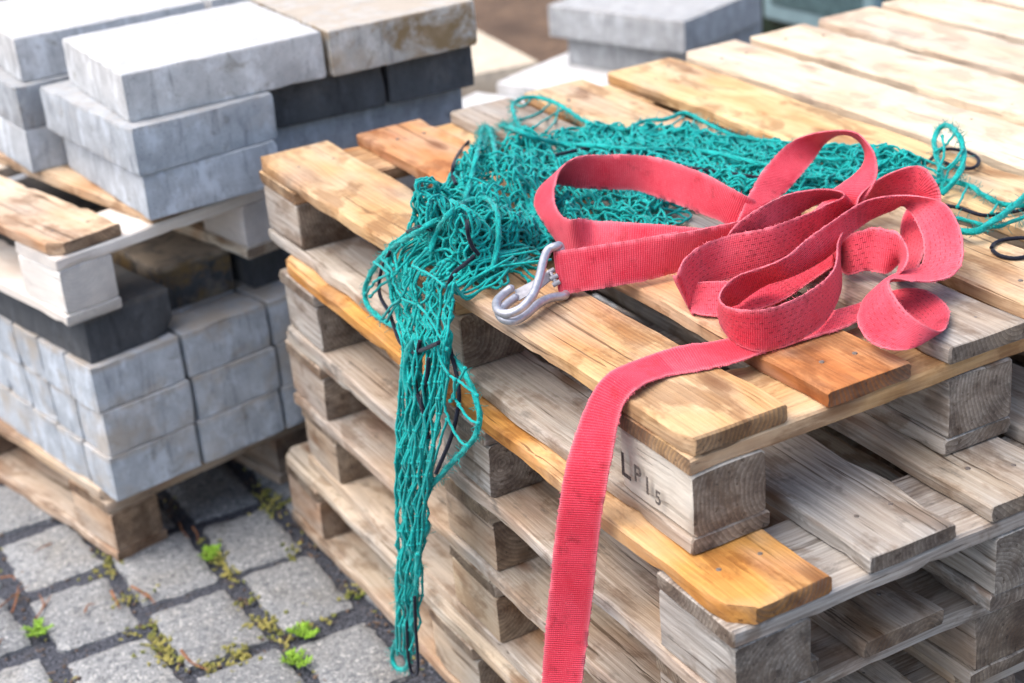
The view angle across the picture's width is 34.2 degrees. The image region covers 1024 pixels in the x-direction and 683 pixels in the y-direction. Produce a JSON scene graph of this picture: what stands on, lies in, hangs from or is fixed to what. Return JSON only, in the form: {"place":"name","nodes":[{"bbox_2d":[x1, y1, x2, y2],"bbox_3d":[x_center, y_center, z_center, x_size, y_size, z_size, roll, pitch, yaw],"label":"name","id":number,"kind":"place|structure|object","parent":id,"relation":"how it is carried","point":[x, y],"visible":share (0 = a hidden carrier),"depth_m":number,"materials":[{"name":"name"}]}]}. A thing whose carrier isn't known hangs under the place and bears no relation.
{"place":"outdoors","nodes":[
{"label":"outdoors","id":0,"kind":"place"},
{"bbox_2d":[201,0,248,8],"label":"concrete slab","id":1,"kind":"object","parent":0,"point":[208,4],"depth_m":3.13,"materials":[{"name":"grey concrete"}]},
{"bbox_2d":[0,0,617,682],"bbox_3d":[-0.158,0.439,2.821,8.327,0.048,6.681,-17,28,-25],"label":"paving","id":2,"kind":"structure","parent":0,"point":[174,565],"depth_m":2.85,"materials":[{"name":"stone"}]},
{"bbox_2d":[0,575,15,580],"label":"pine needle","id":3,"kind":"object","parent":2,"relation":"on","point":[2,577],"visible":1,"depth_m":2.96,"materials":[{"name":"brown plant"}]},
{"bbox_2d":[0,586,27,606],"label":"pine needle","id":4,"kind":"object","parent":2,"relation":"on","point":[2,604],"visible":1,"depth_m":2.89,"materials":[{"name":"brown plant"}]},
{"bbox_2d":[11,588,18,612],"bbox_3d":[-0.862,0.446,2.892,0.005,0.005,0.084,-7,25,-5],"label":"pine needle","id":5,"kind":"object","parent":2,"relation":"on","point":[13,608],"visible":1,"depth_m":2.88,"materials":[{"name":"brown plant"}]},
{"bbox_2d":[20,616,54,637],"bbox_3d":[-0.797,0.483,2.800,0.055,0.014,0.057,-17,28,-25],"label":"weed","id":6,"kind":"object","parent":2,"relation":"on","point":[38,627],"visible":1,"depth_m":2.80,"materials":[{"name":"green plant"}]},
{"bbox_2d":[35,594,44,618],"bbox_3d":[-0.811,0.455,2.865,0.014,0.005,0.078,-8,25,-7],"label":"pine needle","id":7,"kind":"object","parent":2,"relation":"on","point":[43,604],"visible":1,"depth_m":2.86,"materials":[{"name":"brown plant"}]},
{"bbox_2d":[110,589,119,609],"bbox_3d":[-0.682,0.444,2.863,0.009,0.005,0.071,-17,28,-25],"label":"pine needle","id":8,"kind":"object","parent":2,"relation":"on","point":[112,593],"visible":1,"depth_m":2.87,"materials":[{"name":"brown plant"}]},
{"bbox_2d":[130,585,146,597],"bbox_3d":[-0.644,0.433,2.879,0.007,0.005,0.058,-24,31,-35],"label":"pine needle","id":9,"kind":"object","parent":2,"relation":"on","point":[134,587],"visible":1,"depth_m":2.88,"materials":[{"name":"brown plant"}]},
{"bbox_2d":[144,592,154,604],"bbox_3d":[-0.622,0.442,2.857,0.008,0.005,0.048,-17,28,-25],"label":"pine needle","id":10,"kind":"object","parent":2,"relation":"on","point":[147,594],"visible":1,"depth_m":2.86,"materials":[{"name":"brown plant"}]},
{"bbox_2d":[0,418,307,561],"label":"pallet","id":11,"kind":"object","parent":2,"relation":"on","point":[38,476],"visible":0.13,"depth_m":3.09,"materials":[{"name":"brown wood"}]},
{"bbox_2d":[0,383,15,428],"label":"paver","id":12,"kind":"object","parent":11,"relation":"on","point":[6,414],"visible":0.14,"depth_m":3.17,"materials":[{"name":"concrete"}]},
{"bbox_2d":[0,351,12,387],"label":"paver","id":13,"kind":"object","parent":12,"relation":"on","point":[4,380],"visible":0.06,"depth_m":3.14,"materials":[{"name":"concrete"}]},
{"bbox_2d":[8,390,40,445],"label":"paver","id":14,"kind":"object","parent":11,"relation":"on","point":[23,417],"visible":0.23,"depth_m":3.11,"materials":[{"name":"concrete"}]},
{"bbox_2d":[1,351,32,404],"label":"paver","id":15,"kind":"object","parent":14,"relation":"on","point":[16,375],"visible":0.23,"depth_m":3.08,"materials":[{"name":"concrete"}]},
{"bbox_2d":[0,315,22,363],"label":"paver","id":16,"kind":"object","parent":15,"relation":"on","point":[8,345],"visible":0.19,"depth_m":3.03,"materials":[{"name":"concrete"}]},
{"bbox_2d":[32,407,64,463],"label":"paver","id":17,"kind":"object","parent":11,"relation":"on","point":[47,432],"visible":0.22,"depth_m":3.04,"materials":[{"name":"concrete"}]},
{"bbox_2d":[25,365,57,420],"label":"paver","id":18,"kind":"object","parent":17,"relation":"on","point":[41,393],"visible":0.24,"depth_m":3.01,"materials":[{"name":"concrete"}]},
{"bbox_2d":[12,323,45,377],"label":"paver","id":19,"kind":"object","parent":18,"relation":"on","point":[28,348],"visible":0.26,"depth_m":2.97,"materials":[{"name":"concrete"}]},
{"bbox_2d":[56,424,91,480],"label":"paver","id":20,"kind":"object","parent":11,"relation":"on","point":[73,450],"visible":0.24,"depth_m":2.97,"materials":[{"name":"concrete"}]},
{"bbox_2d":[50,383,84,438],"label":"paver","id":21,"kind":"object","parent":20,"relation":"on","point":[67,410],"visible":0.26,"depth_m":2.94,"materials":[{"name":"concrete"}]},
{"bbox_2d":[37,337,71,395],"bbox_3d":[-0.736,0.017,2.954,0.173,0.084,0.098,-24,31,-35],"label":"paver","id":22,"kind":"object","parent":21,"relation":"on","point":[54,364],"visible":0.19,"depth_m":2.90,"materials":[{"name":"concrete"}]},
{"bbox_2d":[171,290,233,315],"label":"paver","id":23,"kind":"object","parent":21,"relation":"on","point":[179,310],"visible":0.11,"depth_m":3.01,"materials":[{"name":"concrete"}]},
{"bbox_2d":[93,207,234,309],"bbox_3d":[-0.686,-0.167,3.139,0.149,0.084,0.389,-22,30,-32],"label":"concrete slab","id":24,"kind":"object","parent":23,"relation":"on","point":[185,269],"depth_m":3.01,"materials":[{"name":"concrete"}]},
{"bbox_2d":[83,424,200,501],"bbox_3d":[-0.655,0.200,2.952,0.173,0.084,0.098,-24,31,-35],"label":"paver","id":25,"kind":"object","parent":11,"relation":"on","point":[135,470],"visible":0.82,"depth_m":2.91,"materials":[{"name":"concrete"}]},
{"bbox_2d":[77,378,194,456],"bbox_3d":[-0.658,0.121,2.919,0.173,0.084,0.098,-23,30,-34],"label":"paver","id":26,"kind":"object","parent":25,"relation":"on","point":[120,429],"visible":0.81,"depth_m":2.88,"materials":[{"name":"concrete"}]},
{"bbox_2d":[64,331,184,412],"bbox_3d":[-0.670,0.044,2.883,0.173,0.084,0.098,-24,31,-35],"label":"paver","id":27,"kind":"object","parent":26,"relation":"on","point":[127,376],"visible":0.86,"depth_m":2.84,"materials":[{"name":"concrete"}]},
{"bbox_2d":[0,263,171,363],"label":"concrete slab","id":28,"kind":"object","parent":27,"relation":"on","point":[142,315],"depth_m":2.85,"materials":[{"name":"black concrete"}]},
{"bbox_2d":[0,151,431,326],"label":"pallet","id":29,"kind":"object","parent":28,"relation":"on","point":[56,262],"visible":0.19,"depth_m":2.81,"materials":[{"name":"brown wood"}]},
{"bbox_2d":[0,116,68,172],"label":"concrete slab","id":30,"kind":"object","parent":29,"relation":"on","point":[38,149],"depth_m":3.04,"materials":[{"name":"grey concrete"}]},
{"bbox_2d":[0,66,69,129],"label":"concrete slab","id":31,"kind":"object","parent":30,"relation":"on","point":[21,105],"depth_m":3.00,"materials":[{"name":"grey concrete"}]},
{"bbox_2d":[0,0,204,81],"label":"concrete slab","id":32,"kind":"object","parent":31,"relation":"on","point":[33,33],"depth_m":3.05,"materials":[{"name":"grey concrete"}]},
{"bbox_2d":[64,138,277,219],"bbox_3d":[-0.604,-0.331,2.936,0.250,0.080,0.389,-19,28,-28],"label":"concrete slab","id":33,"kind":"object","parent":29,"relation":"on","point":[195,184],"depth_m":2.79,"materials":[{"name":"grey concrete"}]},
{"bbox_2d":[40,80,277,175],"bbox_3d":[-0.619,-0.400,2.896,0.261,0.080,0.390,-21,29,-31],"label":"concrete slab","id":34,"kind":"object","parent":33,"relation":"on","point":[78,116],"depth_m":2.77,"materials":[{"name":"grey concrete"}]},
{"bbox_2d":[62,1,325,121],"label":"concrete slab","id":35,"kind":"object","parent":34,"relation":"on","point":[155,68],"depth_m":2.80,"materials":[{"name":"grey concrete"}]},
{"bbox_2d":[272,88,462,151],"bbox_3d":[-0.345,-0.445,3.132,0.384,0.080,0.360,-18,28,-26],"label":"concrete slab","id":36,"kind":"object","parent":29,"relation":"on","point":[344,130],"depth_m":2.98,"materials":[{"name":"grey concrete"}]},
{"bbox_2d":[267,67,385,128],"bbox_3d":[-0.399,-0.490,3.049,0.212,0.080,0.360,-16,27,-22],"label":"concrete slab","id":37,"kind":"object","parent":36,"relation":"on","point":[328,96],"depth_m":2.90,"materials":[{"name":"black concrete"}]},
{"bbox_2d":[380,46,473,103],"bbox_3d":[-0.230,-0.540,3.123,0.172,0.080,0.359,-17,27,-24],"label":"concrete slab","id":38,"kind":"object","parent":36,"relation":"on","point":[424,76],"depth_m":2.98,"materials":[{"name":"black concrete"}]},
{"bbox_2d":[249,0,476,76],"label":"concrete slab","id":39,"kind":"object","parent":38,"relation":"on","point":[358,35],"depth_m":2.91,"materials":[{"name":"beige concrete"}]},
{"bbox_2d":[192,389,283,462],"bbox_3d":[-0.520,0.141,3.052,0.173,0.085,0.098,-24,31,-34],"label":"paver","id":40,"kind":"object","parent":11,"relation":"on","point":[233,429],"visible":0.64,"depth_m":3.01,"materials":[{"name":"concrete"}]},
{"bbox_2d":[184,346,279,420],"bbox_3d":[-0.523,0.062,3.020,0.173,0.084,0.097,-23,30,-34],"label":"paver","id":41,"kind":"object","parent":40,"relation":"on","point":[237,382],"visible":0.63,"depth_m":2.98,"materials":[{"name":"concrete"}]},
{"bbox_2d":[168,292,269,376],"bbox_3d":[-0.535,-0.014,2.983,0.172,0.084,0.098,-23,31,-34],"label":"paver","id":42,"kind":"object","parent":41,"relation":"on","point":[219,332],"visible":0.84,"depth_m":2.95,"materials":[{"name":"concrete"}]},
{"bbox_2d":[277,382,304,427],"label":"paver","id":43,"kind":"object","parent":11,"relation":"on","point":[291,411],"visible":0.15,"depth_m":3.08,"materials":[{"name":"concrete"}]},
{"bbox_2d":[270,340,293,385],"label":"paver","id":44,"kind":"object","parent":43,"relation":"on","point":[283,365],"visible":0.13,"depth_m":3.05,"materials":[{"name":"concrete"}]},
{"bbox_2d":[233,279,248,293],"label":"paver","id":45,"kind":"object","parent":44,"relation":"on","point":[239,285],"visible":0.04,"depth_m":3.07,"materials":[{"name":"concrete"}]},
{"bbox_2d":[240,280,291,343],"bbox_3d":[-0.401,-0.073,3.085,0.172,0.085,0.098,-24,31,-35],"label":"paver","id":46,"kind":"object","parent":44,"relation":"on","point":[271,297],"visible":0.28,"depth_m":3.02,"materials":[{"name":"concrete"}]},
{"bbox_2d":[178,521,189,538],"bbox_3d":[-0.602,0.347,3.057,0.010,0.005,0.071,-17,28,-25],"label":"pine needle","id":47,"kind":"object","parent":2,"relation":"on","point":[180,525],"visible":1,"depth_m":3.06,"materials":[{"name":"brown plant"}]},
{"bbox_2d":[179,649,209,670],"bbox_3d":[-0.514,0.515,2.679,0.011,0.005,0.087,-24,31,-35],"label":"pine needle","id":48,"kind":"object","parent":2,"relation":"on","point":[186,656],"visible":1,"depth_m":2.68,"materials":[{"name":"brown plant"}]},
{"bbox_2d":[191,525,198,542],"bbox_3d":[-0.577,0.352,3.041,0.008,0.005,0.068,-13,26,-16],"label":"pine needle","id":49,"kind":"object","parent":2,"relation":"on","point":[193,528],"visible":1,"depth_m":3.04,"materials":[{"name":"brown plant"}]},
{"bbox_2d":[198,543,221,560],"bbox_3d":[-0.541,0.378,2.978,0.038,0.014,0.056,7,28,25],"label":"weed","id":50,"kind":"object","parent":2,"relation":"on","point":[211,550],"visible":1,"depth_m":2.98,"materials":[{"name":"green plant"}]},
{"bbox_2d":[0,468,423,682],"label":"moss","id":51,"kind":"object","parent":2,"relation":"on","point":[245,655],"visible":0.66,"depth_m":2.78,"materials":[{"name":"green plant"}]},
{"bbox_2d":[0,459,425,682],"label":"litter","id":52,"kind":"object","parent":2,"relation":"on","point":[239,599],"visible":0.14,"depth_m":2.85,"materials":[{"name":"brown plant"}]},
{"bbox_2d":[279,647,313,667],"bbox_3d":[-0.342,0.508,2.661,0.059,0.014,0.046,10,29,30],"label":"weed","id":53,"kind":"object","parent":2,"relation":"on","point":[293,656],"visible":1,"depth_m":2.66,"materials":[{"name":"green plant"}]},
{"bbox_2d":[286,620,319,639],"bbox_3d":[-0.340,0.475,2.730,0.056,0.015,0.042,15,31,36],"label":"weed","id":54,"kind":"object","parent":2,"relation":"on","point":[303,629],"visible":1,"depth_m":2.73,"materials":[{"name":"green plant"}]},
{"bbox_2d":[285,442,1023,682],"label":"pallet","id":55,"kind":"object","parent":2,"relation":"on","point":[455,645],"visible":0.14,"depth_m":2.77,"materials":[{"name":"brown wood"}]},
{"bbox_2d":[301,300,1023,682],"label":"pallet","id":56,"kind":"object","parent":55,"relation":"on","point":[495,616],"visible":0.09,"depth_m":2.44,"materials":[{"name":"brown wood"}]},
{"bbox_2d":[285,290,1023,682],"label":"pallet","id":57,"kind":"object","parent":56,"relation":"on","point":[949,628],"visible":0.08,"depth_m":2.08,"materials":[{"name":"brown wood"}]},
{"bbox_2d":[279,185,1023,682],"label":"pallet","id":58,"kind":"object","parent":57,"relation":"on","point":[741,609],"visible":0.29,"depth_m":1.90,"materials":[{"name":"brown wood"}]},
{"bbox_2d":[259,58,1023,554],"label":"pallet","id":59,"kind":"object","parent":58,"relation":"on","point":[687,468],"visible":0.45,"depth_m":2.04,"materials":[{"name":"brown wood"}]},
{"bbox_2d":[359,90,1023,676],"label":"fishing net","id":60,"kind":"object","parent":59,"relation":"on","point":[471,226],"visible":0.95,"depth_m":2.28,"materials":[{"name":"teal fabric"}]},
{"bbox_2d":[492,130,965,682],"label":"lashing strap","id":61,"kind":"object","parent":59,"relation":"on","point":[758,248],"visible":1,"depth_m":2.04,"materials":[{"name":"fabric"}]},
{"bbox_2d":[989,236,1023,259],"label":"cord loop","id":62,"kind":"object","parent":59,"relation":"on","point":[995,252],"visible":1,"depth_m":2.12,"materials":[{"name":"black rubber"}]},
{"bbox_2d":[761,0,890,33],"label":"plastic bin","id":63,"kind":"object","parent":2,"relation":"on","point":[778,14],"visible":0.2,"depth_m":5.26,"materials":[{"name":"teal plastic"}]},
{"bbox_2d":[462,92,524,107],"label":"concrete slab","id":64,"kind":"object","parent":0,"point":[476,98],"depth_m":4.32,"materials":[{"name":"grey concrete"}]},
{"bbox_2d":[461,30,538,97],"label":"concrete slab","id":65,"kind":"object","parent":64,"relation":"on","point":[494,61],"depth_m":4.61,"materials":[{"name":"beige concrete"}]},
{"bbox_2d":[497,52,612,97],"bbox_3d":[0.257,-0.699,4.508,0.400,0.085,0.459,15,31,36],"label":"concrete slab","id":66,"kind":"object","parent":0,"point":[555,71],"depth_m":4.45,"materials":[{"name":"grey concrete"}]},
{"bbox_2d":[568,19,761,70],"bbox_3d":[0.416,-0.815,4.525,0.409,0.085,0.340,16,32,38],"label":"concrete slab","id":67,"kind":"object","parent":66,"relation":"on","point":[600,55],"depth_m":4.45,"materials":[{"name":"grey concrete"}]},
{"bbox_2d":[548,0,760,53],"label":"concrete slab","id":68,"kind":"object","parent":67,"relation":"on","point":[679,26],"depth_m":4.34,"materials":[{"name":"grey concrete"}]},
{"bbox_2d":[686,0,1023,248],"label":"pallet","id":69,"kind":"object","parent":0,"point":[915,69],"visible":0.74,"depth_m":2.90,"materials":[{"name":"brown wood"}]},
{"bbox_2d":[999,358,1023,436],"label":"pallet","id":70,"kind":"object","parent":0,"point":[1019,364],"depth_m":2.77,"materials":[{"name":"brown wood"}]},
{"bbox_2d":[1009,354,1023,363],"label":"pallet","id":71,"kind":"object","parent":70,"relation":"on","point":[1018,358],"depth_m":2.51,"materials":[{"name":"brown wood"}]},
{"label":"paver","id":72,"kind":"object","parent":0,"visible":0},
{"bbox_2d":[229,248,290,287],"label":"concrete slab","id":73,"kind":"object","parent":72,"relation":"on","point":[260,270],"depth_m":3.05,"materials":[{"name":"black concrete"}]},
{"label":"paver","id":74,"kind":"object","parent":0,"visible":0},
{"bbox_2d":[0,233,15,246],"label":"concrete slab","id":75,"kind":"structure","parent":74,"relation":"on","point":[9,241],"depth_m":3.14,"materials":[{"name":"grey concrete"}]}
]}

